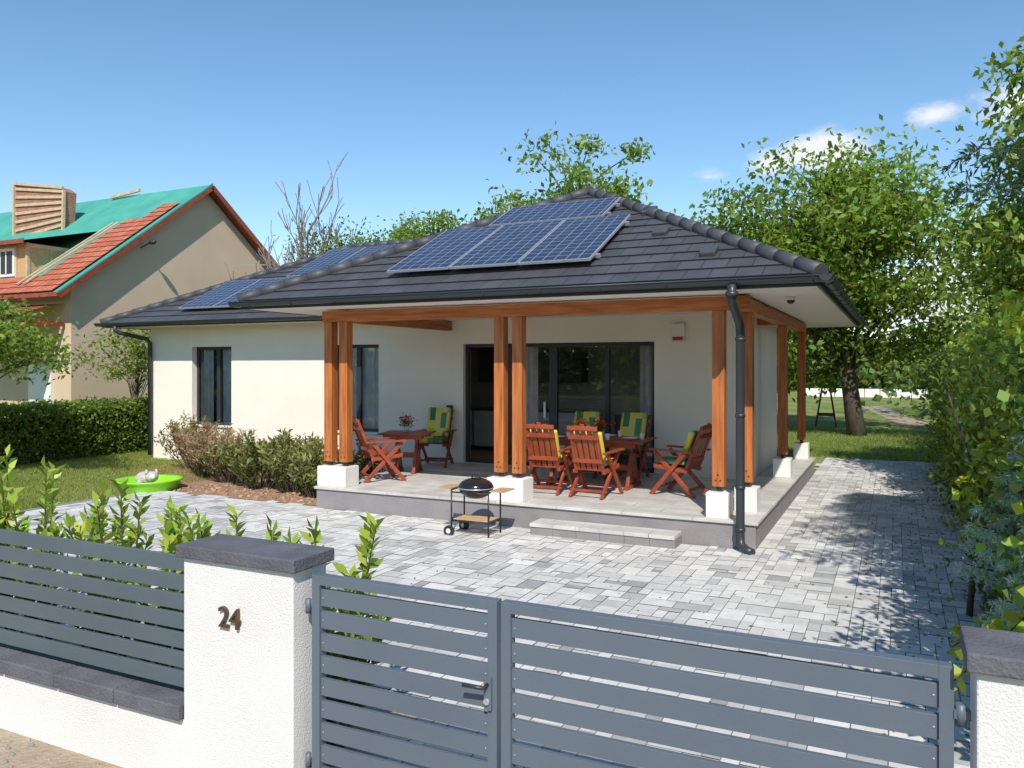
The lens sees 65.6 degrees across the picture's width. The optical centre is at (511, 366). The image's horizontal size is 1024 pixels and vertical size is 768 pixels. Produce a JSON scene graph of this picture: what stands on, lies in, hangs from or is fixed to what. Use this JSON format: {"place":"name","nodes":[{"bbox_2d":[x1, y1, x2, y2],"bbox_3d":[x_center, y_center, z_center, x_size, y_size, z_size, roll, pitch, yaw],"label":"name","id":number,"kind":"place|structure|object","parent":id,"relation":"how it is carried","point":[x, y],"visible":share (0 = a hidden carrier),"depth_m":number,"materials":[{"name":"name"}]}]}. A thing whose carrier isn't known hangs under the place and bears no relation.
{"place":"outdoors","nodes":[
{"label":"outdoors","id":0,"kind":"place"},
{"bbox_2d":[0,728,122,767],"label":"street verge","id":1,"kind":"structure","parent":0,"point":[18,750],"depth_m":4.47,"materials":[{"name":"beige sand"}]},
{"bbox_2d":[0,382,1014,599],"bbox_3d":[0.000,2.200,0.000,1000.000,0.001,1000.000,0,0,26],"label":"lawn ground","id":2,"kind":"structure","parent":0,"point":[874,421],"depth_m":28.14,"materials":[{"name":"green plant"}]},
{"bbox_2d":[0,293,94,385],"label":"fruit tree","id":3,"kind":"object","parent":2,"relation":"on","point":[24,346],"visible":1,"depth_m":15.07,"materials":[{"name":"green plant"}]},
{"bbox_2d":[0,393,147,466],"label":"clipped hedge","id":4,"kind":"object","parent":2,"relation":"on","point":[34,431],"visible":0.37,"depth_m":18.77,"materials":[{"name":"green plant"}]},
{"bbox_2d":[0,643,183,767],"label":"fence wall","id":5,"kind":"structure","parent":2,"relation":"on","point":[121,719],"depth_m":4.47,"materials":[{"name":"white paint"}]},
{"bbox_2d":[0,529,183,687],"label":"slat fence","id":6,"kind":"object","parent":5,"relation":"on","point":[151,633],"visible":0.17,"depth_m":4.54,"materials":[{"name":"grey metal"}]},
{"bbox_2d":[71,327,150,398],"bbox_3d":[-10.373,0.367,22.360,3.049,3.885,3.710,0,0,26],"label":"garden tree","id":7,"kind":"object","parent":2,"relation":"on","point":[139,354],"visible":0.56,"depth_m":21.69,"materials":[{"name":"green plant"}]},
{"bbox_2d":[0,194,268,417],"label":"walls","id":8,"kind":"structure","parent":2,"relation":"on","point":[199,244],"depth_m":25.83,"materials":[{"name":"beige paint"}]},
{"bbox_2d":[1,303,63,326],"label":"porch roof","id":9,"kind":"structure","parent":8,"relation":"attached to","point":[58,324],"depth_m":23.68,"materials":[{"name":"red tile"}]},
{"bbox_2d":[28,366,52,402],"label":"doors","id":10,"kind":"structure","parent":8,"relation":"attached to","point":[38,388],"depth_m":24.44,"materials":[{"name":"white paint"}]},
{"bbox_2d":[0,183,278,299],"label":"dormer and trim","id":11,"kind":"object","parent":8,"relation":"on","point":[27,260],"visible":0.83,"depth_m":25.52,"materials":[{"name":"red wood"}]},
{"bbox_2d":[0,185,268,294],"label":"roof membrane","id":12,"kind":"object","parent":11,"relation":"on","point":[91,217],"visible":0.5,"depth_m":28.52,"materials":[{"name":"teal fabric"}]},
{"bbox_2d":[12,182,76,235],"bbox_3d":[-17.435,-5.685,29.610,2.948,2.569,0.560,0,0,26],"label":"slatted gable stack","id":13,"kind":"object","parent":12,"relation":"on","point":[39,208],"visible":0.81,"depth_m":29.39,"materials":[{"name":"beige wood"}]},
{"bbox_2d":[0,202,178,293],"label":"clay roof tiles","id":14,"kind":"object","parent":12,"relation":"on","point":[67,268],"visible":1,"depth_m":25.09,"materials":[{"name":"orange tile"}]},
{"bbox_2d":[140,240,271,271],"bbox_3d":[-10.665,-3.565,28.204,0.954,1.130,5.301,0,0,26],"label":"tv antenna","id":15,"kind":"object","parent":8,"relation":"attached to","point":[152,242],"visible":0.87,"depth_m":26.08,"materials":[{"name":"metal"}]},
{"bbox_2d":[115,469,183,492],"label":"paddling pool","id":16,"kind":"structure","parent":2,"relation":"on","point":[145,481],"depth_m":14.01,"materials":[{"name":"plastic"}]},
{"bbox_2d":[0,626,415,767],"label":"planting strip","id":17,"kind":"object","parent":2,"relation":"on","point":[374,731],"depth_m":5.07,"materials":[{"name":"soil"}]},
{"bbox_2d":[0,444,60,632],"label":"cherry laurel","id":18,"kind":"object","parent":17,"relation":"on","point":[4,517],"visible":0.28,"depth_m":5.98,"materials":[{"name":"green plant"}]},
{"bbox_2d":[3,456,65,639],"bbox_3d":[-3.417,1.425,5.713,0.693,1.556,0.410,0,0,61],"label":"cherry laurel","id":19,"kind":"object","parent":17,"relation":"on","point":[52,529],"visible":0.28,"depth_m":5.68,"materials":[{"name":"green plant"}]},
{"bbox_2d":[55,481,135,650],"bbox_3d":[-2.962,1.498,5.631,0.552,1.411,0.513,0,0,-32],"label":"cherry laurel","id":20,"kind":"object","parent":17,"relation":"on","point":[102,486],"visible":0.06,"depth_m":5.63,"materials":[{"name":"green plant"}]},
{"bbox_2d":[62,478,154,656],"bbox_3d":[-2.727,1.480,5.429,0.650,1.448,0.532,0,0,-37],"label":"cherry laurel","id":21,"kind":"object","parent":17,"relation":"on","point":[83,528],"visible":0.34,"depth_m":5.33,"materials":[{"name":"green plant"}]},
{"bbox_2d":[113,495,220,667],"bbox_3d":[-2.316,1.550,5.238,0.567,1.309,0.575,0,0,43],"label":"cherry laurel","id":22,"kind":"object","parent":17,"relation":"on","point":[170,506],"visible":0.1,"depth_m":5.29,"materials":[{"name":"green plant"}]},
{"bbox_2d":[156,511,212,650],"bbox_3d":[-2.140,1.571,5.201,0.366,1.266,0.566,0,0,-11],"label":"cherry laurel","id":23,"kind":"object","parent":17,"relation":"on","point":[172,540],"visible":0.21,"depth_m":5.15,"materials":[{"name":"green plant"}]},
{"bbox_2d":[176,504,246,541],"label":"cherry laurel","id":24,"kind":"object","parent":17,"relation":"on","point":[191,533],"visible":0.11,"depth_m":4.95,"materials":[{"name":"green plant"}]},
{"bbox_2d":[265,514,330,588],"bbox_3d":[-1.378,1.544,4.734,0.560,1.321,0.543,0,0,2],"label":"cherry laurel","id":25,"kind":"object","parent":17,"relation":"on","point":[270,535],"visible":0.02,"depth_m":4.77,"materials":[{"name":"green plant"}]},
{"bbox_2d":[282,511,384,743],"bbox_3d":[-1.029,1.524,4.564,0.671,1.359,0.360,0,0,-43],"label":"cherry laurel","id":26,"kind":"object","parent":17,"relation":"on","point":[367,533],"visible":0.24,"depth_m":4.63,"materials":[{"name":"green plant"}]},
{"bbox_2d":[326,562,391,747],"bbox_3d":[-0.987,1.639,4.454,0.516,1.132,0.655,0,0,26],"label":"cherry laurel","id":27,"kind":"object","parent":17,"relation":"on","point":[342,570],"visible":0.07,"depth_m":4.42,"materials":[{"name":"green plant"}]},
{"bbox_2d":[134,463,316,504],"bbox_3d":[-5.156,2.187,15.377,6.530,0.046,3.500,0,0,26],"label":"planting bed","id":28,"kind":"object","parent":2,"relation":"on","point":[214,486],"visible":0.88,"depth_m":13.94,"materials":[{"name":"brown gravel"}]},
{"bbox_2d":[153,411,234,470],"bbox_3d":[-6.705,1.564,16.863,1.781,1.289,1.182,0,0,26],"label":"flowering shrub","id":29,"kind":"object","parent":28,"relation":"on","point":[193,423],"visible":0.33,"depth_m":16.86,"materials":[{"name":"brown plant"}]},
{"bbox_2d":[169,419,246,477],"bbox_3d":[-6.014,1.620,15.787,1.641,1.178,1.405,0,0,26],"label":"flowering shrub","id":30,"kind":"object","parent":28,"relation":"on","point":[186,448],"visible":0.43,"depth_m":15.65,"materials":[{"name":"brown plant"}]},
{"bbox_2d":[187,428,269,482],"bbox_3d":[-5.360,1.686,15.131,1.515,1.045,1.469,0,0,26],"label":"flowering shrub","id":31,"kind":"object","parent":28,"relation":"on","point":[215,461],"visible":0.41,"depth_m":14.84,"materials":[{"name":"green plant"}]},
{"bbox_2d":[216,428,300,489],"bbox_3d":[-4.512,1.651,14.329,1.570,1.115,1.247,0,0,-10],"label":"oleander shrub","id":32,"kind":"object","parent":28,"relation":"on","point":[248,464],"visible":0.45,"depth_m":14.15,"materials":[{"name":"green plant"}]},
{"bbox_2d":[255,427,323,493],"bbox_3d":[-3.883,1.628,13.890,1.329,1.159,1.289,0,0,2],"label":"oleander shrub","id":33,"kind":"object","parent":28,"relation":"on","point":[277,467],"visible":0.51,"depth_m":13.66,"materials":[{"name":"green plant"}]},
{"bbox_2d":[286,438,342,497],"bbox_3d":[-3.282,1.696,13.329,1.109,1.024,1.070,0,0,26],"label":"oleander shrub","id":34,"kind":"object","parent":28,"relation":"on","point":[306,473],"visible":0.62,"depth_m":13.12,"materials":[{"name":"green plant"}]},
{"bbox_2d":[338,440,393,475],"bbox_3d":[-2.748,1.748,14.226,1.136,0.921,1.076,0,0,26],"label":"shrub","id":35,"kind":"object","parent":28,"relation":"on","point":[361,461],"visible":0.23,"depth_m":14.15,"materials":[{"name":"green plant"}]},
{"bbox_2d":[175,534,333,767],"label":"gate pillar","id":36,"kind":"structure","parent":2,"relation":"on","point":[248,694],"depth_m":3.95,"materials":[{"name":"white paint"}]},
{"bbox_2d":[218,606,240,629],"bbox_3d":[-1.415,1.258,3.977,0.141,0.104,0.016,0,0,26],"label":"house number","id":37,"kind":"object","parent":36,"relation":"attached to","point":[236,616],"visible":1,"depth_m":3.97,"materials":[{"name":"brown metal"}]},
{"bbox_2d":[225,152,400,279],"bbox_3d":[-6.496,-2.490,27.932,6.342,9.420,5.118,0,0,26],"label":"half bare tree","id":38,"kind":"object","parent":2,"relation":"on","point":[302,247],"visible":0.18,"depth_m":26.79,"materials":[{"name":"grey plant"}]},
{"bbox_2d":[365,211,440,240],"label":"garden tree","id":39,"kind":"object","parent":2,"relation":"on","point":[401,232],"visible":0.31,"depth_m":41.61,"materials":[{"name":"green plant"}]},
{"bbox_2d":[404,208,469,237],"bbox_3d":[-2.830,-1.964,31.205,2.802,8.544,2.296,0,0,-6],"label":"garden tree","id":40,"kind":"object","parent":2,"relation":"on","point":[441,219],"visible":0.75,"depth_m":30.85,"materials":[{"name":"green plant"}]},
{"bbox_2d":[151,313,776,478],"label":"walls","id":41,"kind":"structure","parent":2,"relation":"on","point":[277,376],"depth_m":15.72,"materials":[{"name":"beige paint"}]},
{"bbox_2d":[204,350,213,421],"bbox_3d":[-7.074,0.450,18.534,0.372,1.700,0.067,0,0,28],"label":"curtain","id":42,"kind":"object","parent":41,"relation":"hanging from","point":[209,384],"visible":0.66,"depth_m":18.51,"materials":[{"name":"grey fabric"}]},
{"bbox_2d":[107,261,311,322],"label":"roof","id":43,"kind":"structure","parent":41,"relation":"on","point":[170,312],"depth_m":18.19,"materials":[{"name":"tile"}]},
{"bbox_2d":[178,277,291,308],"bbox_3d":[-4.465,-1.711,17.565,6.470,0.798,1.553,0,0,26],"label":"solar panel array","id":44,"kind":"object","parent":43,"relation":"on","point":[222,295],"visible":0.28,"depth_m":18.59,"materials":[{"name":"glass"}]},
{"bbox_2d":[99,238,418,322],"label":"roof ridge tiles","id":45,"kind":"object","parent":43,"relation":"attached to","point":[212,287],"visible":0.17,"depth_m":19.79,"materials":[{"name":"grey tile"}]},
{"bbox_2d":[286,244,398,276],"bbox_3d":[-3.099,-2.572,18.818,4.340,0.901,1.758,0,0,26],"label":"solar panel array","id":46,"kind":"object","parent":43,"relation":"on","point":[333,257],"visible":0.21,"depth_m":19.55,"materials":[{"name":"glass"}]},
{"bbox_2d":[103,319,323,329],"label":"roof soffit","id":47,"kind":"structure","parent":41,"relation":"on","point":[143,327],"depth_m":17.54,"materials":[{"name":"metal"}]},
{"bbox_2d":[197,347,230,425],"bbox_3d":[-6.792,0.450,18.300,1.220,1.800,0.080,0,0,26],"label":"window","id":48,"kind":"structure","parent":41,"relation":"in","point":[219,382],"depth_m":18.25,"materials":[{"name":"grey metal"}]},
{"bbox_2d":[223,350,230,422],"bbox_3d":[-6.452,0.450,18.237,0.411,1.700,0.062,0,0,22],"label":"curtain","id":49,"kind":"object","parent":41,"relation":"hanging from","point":[226,385],"visible":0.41,"depth_m":18.29,"materials":[{"name":"grey fabric"}]},
{"bbox_2d":[338,344,378,431],"bbox_3d":[-3.173,0.450,16.551,1.200,1.800,0.080,0,0,26],"label":"window","id":50,"kind":"structure","parent":41,"relation":"in","point":[359,382],"depth_m":16.52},
{"bbox_2d":[353,348,378,428],"bbox_3d":[-3.138,0.450,16.635,1.070,1.700,0.073,0,0,26],"label":"curtain","id":51,"kind":"object","parent":41,"relation":"hanging from","point":[370,387],"visible":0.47,"depth_m":16.55,"materials":[{"name":"grey fabric"}]},
{"bbox_2d":[189,402,546,433],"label":"window sills","id":52,"kind":"structure","parent":41,"relation":"attached to","point":[545,409],"depth_m":14.62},
{"bbox_2d":[526,347,537,460],"bbox_3d":[0.304,0.650,15.104,0.399,2.300,0.069,0,0,27],"label":"curtain","id":53,"kind":"object","parent":41,"relation":"hanging from","point":[531,385],"visible":0.23,"depth_m":15.08,"materials":[{"name":"grey fabric"}]},
{"bbox_2d":[241,282,858,328],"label":"front roof soffit","id":54,"kind":"structure","parent":41,"relation":"on","point":[816,305],"depth_m":10.90,"materials":[{"name":"paint"}]},
{"bbox_2d":[245,195,807,300],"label":"front roof","id":55,"kind":"structure","parent":54,"relation":"on","point":[635,251],"depth_m":10.63,"materials":[{"name":"tile"}]},
{"bbox_2d":[386,214,630,272],"bbox_3d":[-0.035,-1.825,11.789,3.275,0.905,1.767,0,0,26],"label":"solar panel array","id":56,"kind":"object","parent":55,"relation":"on","point":[575,240],"visible":0.99,"depth_m":11.62,"materials":[{"name":"glass"}]},
{"bbox_2d":[236,186,859,324],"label":"front roof ridge tiles","id":57,"kind":"object","parent":55,"relation":"attached to","point":[788,259],"visible":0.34,"depth_m":12.25,"materials":[{"name":"grey tile"}]},
{"bbox_2d":[488,197,620,225],"bbox_3d":[0.702,-2.524,12.986,2.060,0.494,0.944,0,0,26],"label":"solar panel array","id":58,"kind":"object","parent":55,"relation":"on","point":[564,211],"visible":0.82,"depth_m":12.89,"materials":[{"name":"glass"}]},
{"bbox_2d":[641,206,718,256],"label":"roof vents","id":59,"kind":"object","parent":55,"relation":"on","point":[708,250],"visible":0.79,"depth_m":9.99,"materials":[{"name":"tile"}]},
{"bbox_2d":[786,296,795,303],"bbox_3d":[3.533,-0.838,10.066,0.117,0.095,0.120,0,0,26],"label":"security camera","id":60,"kind":"object","parent":54,"relation":"attached to","point":[790,299],"visible":1,"depth_m":10.03,"materials":[{"name":"white paint"}]},
{"bbox_2d":[466,342,653,472],"bbox_3d":[0.807,0.710,14.582,3.760,2.280,0.080,0,0,26],"label":"sliding door","id":61,"kind":"structure","parent":41,"relation":"attached to","point":[554,384],"depth_m":14.57,"materials":[{"name":"grey metal"}]},
{"bbox_2d":[471,346,651,468],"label":"interior rooms","id":62,"kind":"object","parent":41,"relation":"attached to","point":[581,378],"visible":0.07,"depth_m":16.96,"materials":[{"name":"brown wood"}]},
{"bbox_2d":[640,345,651,467],"bbox_3d":[2.421,0.650,14.083,0.300,2.300,0.066,0,0,26],"label":"curtain","id":63,"kind":"object","parent":41,"relation":"hanging from","point":[645,379],"visible":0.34,"depth_m":14.09,"materials":[{"name":"grey fabric"}]},
{"bbox_2d":[671,324,684,341],"bbox_3d":[2.808,-0.570,13.414,0.220,0.300,0.099,0,0,26],"label":"alarm siren","id":64,"kind":"object","parent":41,"relation":"attached to","point":[677,332],"visible":1,"depth_m":13.38,"materials":[{"name":"white paint"}]},
{"bbox_2d":[0,426,939,511],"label":"lawn grass","id":65,"kind":"structure","parent":2,"relation":"on","point":[169,467],"depth_m":17.98,"materials":[{"name":"green plant"}]},
{"bbox_2d":[18,465,1007,600],"bbox_3d":[0.204,2.200,13.002,12.810,0.100,16.990,0,0,26],"label":"kerb edging","id":66,"kind":"object","parent":2,"relation":"on","point":[136,492],"visible":0.03,"depth_m":12.50,"materials":[{"name":"grey concrete"}]},
{"bbox_2d":[443,121,655,228],"bbox_3d":[1.471,-2.968,26.860,7.038,10.579,6.089,0,0,-12],"label":"walnut tree","id":67,"kind":"object","parent":2,"relation":"on","point":[583,178],"visible":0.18,"depth_m":26.31,"materials":[{"name":"green plant"}]},
{"bbox_2d":[314,456,815,549],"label":"terrace slab","id":68,"kind":"structure","parent":2,"relation":"on","point":[421,494],"depth_m":11.37,"materials":[{"name":"white concrete"}]},
{"bbox_2d":[353,416,406,482],"bbox_3d":[-2.193,1.334,12.928,0.807,1.071,0.645,0,0,-26],"label":"garden chair","id":69,"kind":"object","parent":68,"relation":"on","point":[382,456],"visible":0.91,"depth_m":12.78,"materials":[{"name":"red wood"}]},
{"bbox_2d":[377,430,435,473],"bbox_3d":[-1.831,1.500,13.903,0.850,0.700,0.742,0,0,9],"label":"side table","id":70,"kind":"object","parent":68,"relation":"on","point":[416,436],"visible":0.94,"depth_m":13.81,"materials":[{"name":"red wood"}]},
{"bbox_2d":[398,413,416,431],"bbox_3d":[-1.860,0.981,13.979,0.371,0.334,0.335,0,0,26],"label":"flower pot","id":71,"kind":"object","parent":70,"relation":"on","point":[405,427],"visible":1,"depth_m":13.92,"materials":[{"name":"white paint"}]},
{"bbox_2d":[418,407,456,467],"bbox_3d":[-1.425,1.326,14.906,0.645,1.086,0.807,0,0,11],"label":"garden chair","id":72,"kind":"object","parent":68,"relation":"on","point":[439,421],"visible":0.81,"depth_m":14.99,"materials":[{"name":"yellow fabric"}]},
{"bbox_2d":[526,422,573,495],"bbox_3d":[0.530,1.334,11.703,0.645,1.071,0.807,0,0,23],"label":"garden chair","id":73,"kind":"object","parent":68,"relation":"on","point":[543,449],"visible":0.8,"depth_m":11.49,"materials":[{"name":"red wood"}]},
{"bbox_2d":[317,432,809,518],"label":"post bases","id":74,"kind":"object","parent":68,"relation":"on","point":[719,502],"visible":0.96,"depth_m":10.99,"materials":[{"name":"white paint"}]},
{"bbox_2d":[324,310,805,486],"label":"timber posts","id":75,"kind":"object","parent":74,"relation":"on","point":[719,392],"visible":0.96,"depth_m":11.08,"materials":[{"name":"brown wood"}]},
{"bbox_2d":[322,295,805,331],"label":"timber beams","id":76,"kind":"structure","parent":75,"relation":"on","point":[419,318],"depth_m":11.04,"materials":[{"name":"brown wood"}]},
{"bbox_2d":[564,411,601,478],"bbox_3d":[1.218,1.326,13.520,0.645,1.086,0.807,0,0,20],"label":"garden chair","id":77,"kind":"object","parent":68,"relation":"on","point":[593,416],"visible":0.24,"depth_m":13.68,"materials":[{"name":"yellow fabric"}]},
{"bbox_2d":[565,424,624,499],"bbox_3d":[1.165,1.334,11.341,0.645,1.071,0.807,0,0,30],"label":"garden chair","id":78,"kind":"object","parent":68,"relation":"on","point":[586,451],"visible":0.98,"depth_m":11.15,"materials":[{"name":"red wood"}]},
{"bbox_2d":[546,433,656,490],"bbox_3d":[1.275,1.480,12.402,1.750,0.740,0.942,0,0,26],"label":"dining table","id":79,"kind":"object","parent":68,"relation":"on","point":[618,442],"visible":0.51,"depth_m":12.10,"materials":[{"name":"red wood"}]},
{"bbox_2d":[558,431,643,439],"bbox_3d":[1.345,1.063,12.345,1.436,0.090,0.860,0,0,26],"label":"tableware","id":80,"kind":"object","parent":79,"relation":"on","point":[607,436],"visible":0.61,"depth_m":12.21,"materials":[{"name":"white ceramic"}]},
{"bbox_2d":[592,418,615,435],"bbox_3d":[1.381,0.957,12.385,0.350,0.301,0.337,0,0,-33],"label":"flower pot","id":81,"kind":"object","parent":79,"relation":"on","point":[599,425],"visible":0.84,"depth_m":12.35,"materials":[{"name":"white paint"}]},
{"bbox_2d":[603,412,649,479],"bbox_3d":[1.948,1.326,13.212,0.645,1.086,0.807,0,0,29],"label":"garden chair","id":82,"kind":"object","parent":68,"relation":"on","point":[634,424],"visible":0.62,"depth_m":13.29,"materials":[{"name":"yellow fabric"}]},
{"bbox_2d":[648,423,711,497],"bbox_3d":[2.483,1.334,11.498,0.807,1.071,0.645,0,0,38],"label":"garden chair","id":83,"kind":"object","parent":68,"relation":"on","point":[693,452],"visible":0.9,"depth_m":11.34,"materials":[{"name":"red wood"}]},
{"bbox_2d":[815,384,836,426],"bbox_3d":[11.443,1.400,28.956,0.760,1.613,0.300,0,0,26],"label":"garden swing frame","id":84,"kind":"object","parent":2,"relation":"on","point":[825,414],"visible":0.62,"depth_m":28.87,"materials":[{"name":"black metal"}]},
{"bbox_2d":[670,114,987,436],"bbox_3d":[10.236,-2.771,25.599,10.747,10.228,11.359,0,0,26],"label":"walnut tree","id":85,"kind":"object","parent":2,"relation":"on","point":[841,242],"visible":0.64,"depth_m":23.77,"materials":[{"name":"green plant"}]},
{"bbox_2d":[806,388,926,397],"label":"fence","id":86,"kind":"object","parent":2,"relation":"on","point":[838,393],"visible":0.49,"depth_m":56.59,"materials":[{"name":"white paint"}]},
{"bbox_2d":[777,291,983,418],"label":"distant trees","id":87,"kind":"object","parent":2,"relation":"on","point":[885,382],"visible":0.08,"depth_m":37.58,"materials":[{"name":"green plant"}]},
{"bbox_2d":[881,191,1023,346],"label":"garden tree","id":88,"kind":"object","parent":2,"relation":"on","point":[959,302],"visible":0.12,"depth_m":21.89,"materials":[{"name":"green plant"}]},
{"bbox_2d":[899,35,1023,317],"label":"walnut tree","id":89,"kind":"object","parent":2,"relation":"on","point":[1003,230],"visible":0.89,"depth_m":12.98,"materials":[{"name":"green plant"}]},
{"bbox_2d":[909,299,1023,623],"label":"wild hedge","id":90,"kind":"object","parent":2,"relation":"on","point":[993,381],"visible":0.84,"depth_m":7.26,"materials":[{"name":"green plant"}]},
{"bbox_2d":[946,288,1023,701],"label":"trailing vine","id":91,"kind":"object","parent":90,"relation":"attached to","point":[1014,304],"visible":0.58,"depth_m":6.78,"materials":[{"name":"green plant"}]},
{"bbox_2d":[919,289,1023,361],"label":"garden tree","id":92,"kind":"object","parent":2,"relation":"on","point":[982,314],"visible":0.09,"depth_m":19.74,"materials":[{"name":"green plant"}]},
{"bbox_2d":[936,137,1023,212],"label":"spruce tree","id":93,"kind":"object","parent":2,"relation":"on","point":[1003,152],"visible":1,"depth_m":5.75,"materials":[{"name":"green plant"}]},
{"bbox_2d":[951,416,1023,598],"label":"blue spruce","id":94,"kind":"object","parent":2,"relation":"on","point":[1003,564],"visible":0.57,"depth_m":6.43,"materials":[{"name":"green plant"}]},
{"bbox_2d":[960,626,1023,767],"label":"gate pillar","id":95,"kind":"structure","parent":2,"relation":"on","point":[994,661],"depth_m":2.56,"materials":[{"name":"white paint"}]},
{"bbox_2d":[979,523,1023,631],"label":"blue spruce","id":96,"kind":"object","parent":2,"relation":"on","point":[1016,580],"visible":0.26,"depth_m":5.04,"materials":[{"name":"green plant"}]},
{"bbox_2d":[10,458,1008,767],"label":"paving","id":97,"kind":"structure","parent":0,"point":[822,538],"depth_m":8.42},
{"bbox_2d":[438,474,514,537],"bbox_3d":[-0.469,1.803,10.357,0.956,0.792,0.477,0,0,26],"label":"kettle barbecue","id":98,"kind":"object","parent":97,"relation":"on","point":[475,487],"visible":1,"depth_m":10.26,"materials":[{"name":"black metal"}]},
{"bbox_2d":[94,273,866,554],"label":"gutters and downspouts","id":99,"kind":"object","parent":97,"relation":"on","point":[833,284],"visible":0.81,"depth_m":9.50,"materials":[{"name":"metal"}]},
{"bbox_2d":[149,487,981,749],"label":"fallen leaves","id":100,"kind":"object","parent":97,"relation":"on","point":[967,735],"visible":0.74,"depth_m":8.28,"materials":[{"name":"brown plant"}]},
{"bbox_2d":[530,518,681,548],"bbox_3d":[1.163,2.141,10.063,1.904,0.218,0.363,0,0,26],"label":"terrace step","id":101,"kind":"object","parent":97,"relation":"on","point":[651,537],"visible":0.88,"depth_m":9.92,"materials":[{"name":"grey concrete"}]},
{"bbox_2d":[305,572,970,767],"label":"driveway gate","id":102,"kind":"structure","parent":97,"relation":"on","point":[496,696],"depth_m":3.26,"materials":[{"name":"grey metal"}]},
{"bbox_2d":[0,0,1023,338],"label":"sky","id":103,"kind":"structure","parent":0,"point":[100,99],"materials":[{"name":"blue"}]},
{"bbox_2d":[572,416,590,425],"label":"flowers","id":104,"kind":"object","parent":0,"point":[583,421],"visible":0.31,"depth_m":12.43,"materials":[{"name":"plant"}]},
{"bbox_2d":[862,406,931,425],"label":"garden path","id":105,"kind":"structure","parent":0,"point":[892,415],"depth_m":34.73,"materials":[{"name":"stone"}]}
]}

